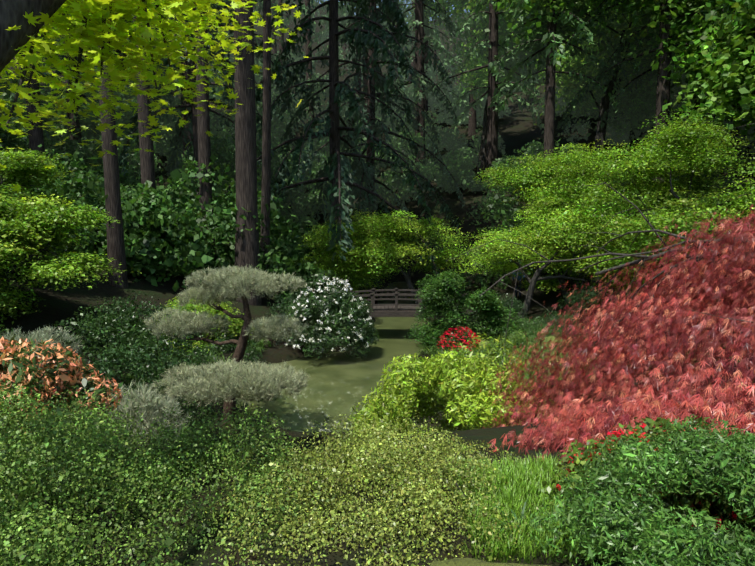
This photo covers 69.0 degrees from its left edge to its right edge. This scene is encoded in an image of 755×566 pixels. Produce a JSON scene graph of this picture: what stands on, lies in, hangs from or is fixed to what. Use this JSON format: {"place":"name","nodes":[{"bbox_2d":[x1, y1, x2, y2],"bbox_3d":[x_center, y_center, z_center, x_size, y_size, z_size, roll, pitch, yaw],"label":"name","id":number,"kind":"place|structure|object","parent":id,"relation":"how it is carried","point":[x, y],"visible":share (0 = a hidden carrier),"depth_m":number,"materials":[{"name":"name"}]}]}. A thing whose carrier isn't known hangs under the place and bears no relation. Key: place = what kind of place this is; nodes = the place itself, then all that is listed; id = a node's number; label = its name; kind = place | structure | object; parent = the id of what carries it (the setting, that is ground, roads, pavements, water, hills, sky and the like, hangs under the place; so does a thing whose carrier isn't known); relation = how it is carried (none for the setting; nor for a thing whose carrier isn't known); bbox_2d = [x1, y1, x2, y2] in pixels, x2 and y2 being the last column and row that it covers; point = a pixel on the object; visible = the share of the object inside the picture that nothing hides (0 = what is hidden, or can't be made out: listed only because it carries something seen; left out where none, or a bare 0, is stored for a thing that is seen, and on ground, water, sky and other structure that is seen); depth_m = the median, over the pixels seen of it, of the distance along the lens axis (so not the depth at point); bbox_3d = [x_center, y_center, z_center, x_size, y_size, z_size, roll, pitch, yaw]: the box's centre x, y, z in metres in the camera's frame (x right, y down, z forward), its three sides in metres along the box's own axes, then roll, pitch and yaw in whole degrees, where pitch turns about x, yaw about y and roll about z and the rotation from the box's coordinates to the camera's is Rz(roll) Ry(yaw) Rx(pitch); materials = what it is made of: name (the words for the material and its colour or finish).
{"place":"outdoors","nodes":[
{"label":"outdoors","id":0,"kind":"place"},
{"bbox_2d":[236,282,427,431],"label":"pond water","id":1,"kind":"structure","parent":0,"point":[338,383],"depth_m":15.14,"materials":[{"name":"green liquid"}]},
{"bbox_2d":[0,0,754,565],"bbox_3d":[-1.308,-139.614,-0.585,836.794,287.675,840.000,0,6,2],"label":"ground","id":2,"kind":"structure","parent":0,"point":[518,130],"depth_m":13.86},
{"bbox_2d":[0,0,207,126],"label":"maple branches","id":3,"kind":"object","parent":2,"relation":"on","point":[12,12],"visible":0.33,"depth_m":2.36,"materials":[{"name":"brown plant"}]},
{"bbox_2d":[0,0,308,192],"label":"maple leaves","id":4,"kind":"object","parent":3,"relation":"attached to","point":[127,10],"visible":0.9,"depth_m":2.97,"materials":[{"name":"green plant"}]},
{"bbox_2d":[0,379,325,565],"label":"box hedge leaves","id":5,"kind":"object","parent":2,"relation":"on","point":[56,453],"visible":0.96,"depth_m":2.61,"materials":[{"name":"green plant"}]},
{"bbox_2d":[169,291,292,429],"bbox_3d":[-3.318,1.692,8.582,3.020,2.830,5.275,3,7,27],"label":"pine trunk","id":6,"kind":"object","parent":2,"relation":"on","point":[241,342],"visible":0.42,"depth_m":10.37,"materials":[{"name":"brown plant"}]},
{"bbox_2d":[0,263,309,446],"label":"pine needle tufts","id":7,"kind":"object","parent":6,"relation":"attached to","point":[233,282],"visible":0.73,"depth_m":8.79,"materials":[{"name":"plant"}]},
{"bbox_2d":[0,425,464,550],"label":"stems","id":8,"kind":"object","parent":2,"relation":"on","point":[101,509],"visible":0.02,"depth_m":2.70,"materials":[{"name":"plant"}]},
{"bbox_2d":[120,319,620,418],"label":"bank plants","id":9,"kind":"object","parent":2,"relation":"on","point":[261,344],"visible":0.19,"depth_m":15.71,"materials":[{"name":"green plant"}]},
{"bbox_2d":[4,0,748,276],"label":"conifer foliage","id":10,"kind":"object","parent":2,"relation":"on","point":[392,12],"visible":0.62,"depth_m":31.50,"materials":[{"name":"green plant"}]},
{"bbox_2d":[0,270,752,443],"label":"shrubs","id":11,"kind":"object","parent":2,"relation":"on","point":[117,326],"visible":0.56,"depth_m":14.21,"materials":[{"name":"green plant"}]},
{"bbox_2d":[0,105,754,358],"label":"foliage","id":12,"kind":"object","parent":2,"relation":"on","point":[23,215],"depth_m":20.32,"materials":[{"name":"green plant"}]},
{"bbox_2d":[0,332,754,565],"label":"shrub leaves","id":13,"kind":"object","parent":2,"relation":"on","point":[607,506],"visible":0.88,"depth_m":2.52,"materials":[{"name":"green plant"}]},
{"bbox_2d":[0,26,754,307],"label":"understory shrubs","id":14,"kind":"object","parent":2,"relation":"on","point":[171,223],"visible":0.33,"depth_m":31.98,"materials":[{"name":"green plant"}]},
{"bbox_2d":[10,0,747,305],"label":"forest trunks","id":15,"kind":"object","parent":2,"relation":"on","point":[247,241],"visible":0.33,"depth_m":27.18,"materials":[{"name":"brown plant"}]},
{"bbox_2d":[284,276,479,351],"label":"flowers","id":16,"kind":"object","parent":2,"relation":"on","point":[368,319],"visible":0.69,"depth_m":16.89,"materials":[{"name":"white plant"}]},
{"bbox_2d":[304,288,482,323],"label":"foot bridge","id":17,"kind":"structure","parent":2,"relation":"on","point":[399,310],"depth_m":20.08,"materials":[{"name":"brown wood"}]},
{"bbox_2d":[49,0,754,192],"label":"foliage","id":18,"kind":"object","parent":2,"relation":"on","point":[721,68],"depth_m":31.04,"materials":[{"name":"green plant"}]},
{"bbox_2d":[404,269,523,347],"bbox_3d":[2.789,0.838,18.279,3.774,2.742,3.679,0,6,2],"label":"shrub","id":19,"kind":"object","parent":2,"relation":"on","point":[489,311],"depth_m":17.22,"materials":[{"name":"green plant"}]},
{"bbox_2d":[477,339,492,350],"bbox_3d":[3.283,2.030,16.754,0.525,0.585,0.731,0,6,-2],"label":"moss stone","id":20,"kind":"object","parent":2,"relation":"on","point":[483,343],"visible":0.25,"depth_m":16.63,"materials":[{"name":"green stone"}]},
{"bbox_2d":[430,558,549,565],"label":"mossy rock","id":21,"kind":"object","parent":2,"relation":"on","point":[462,562],"visible":1,"depth_m":1.94,"materials":[{"name":"green stone"}]},
{"bbox_2d":[486,332,504,345],"bbox_3d":[3.817,1.943,17.537,0.893,0.715,0.641,5,8,37],"label":"moss stone","id":22,"kind":"object","parent":2,"relation":"on","point":[492,334],"visible":0.12,"depth_m":17.44,"materials":[{"name":"green stone"}]},
{"bbox_2d":[541,336,564,350],"bbox_3d":[5.389,2.035,16.684,0.758,0.845,1.056,-5,7,-37],"label":"moss stone","id":23,"kind":"object","parent":2,"relation":"on","point":[552,338],"visible":0.02,"depth_m":16.62,"materials":[{"name":"green stone"}]},
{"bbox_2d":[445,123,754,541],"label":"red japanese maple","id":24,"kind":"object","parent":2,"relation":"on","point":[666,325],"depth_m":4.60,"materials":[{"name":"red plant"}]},
{"bbox_2d":[556,423,746,529],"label":"red flowers","id":25,"kind":"object","parent":2,"relation":"on","point":[618,433],"visible":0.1,"depth_m":2.69,"materials":[{"name":"red plant"}]},
{"bbox_2d":[315,0,469,26],"label":"sky","id":26,"kind":"structure","parent":0,"point":[315,0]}
]}

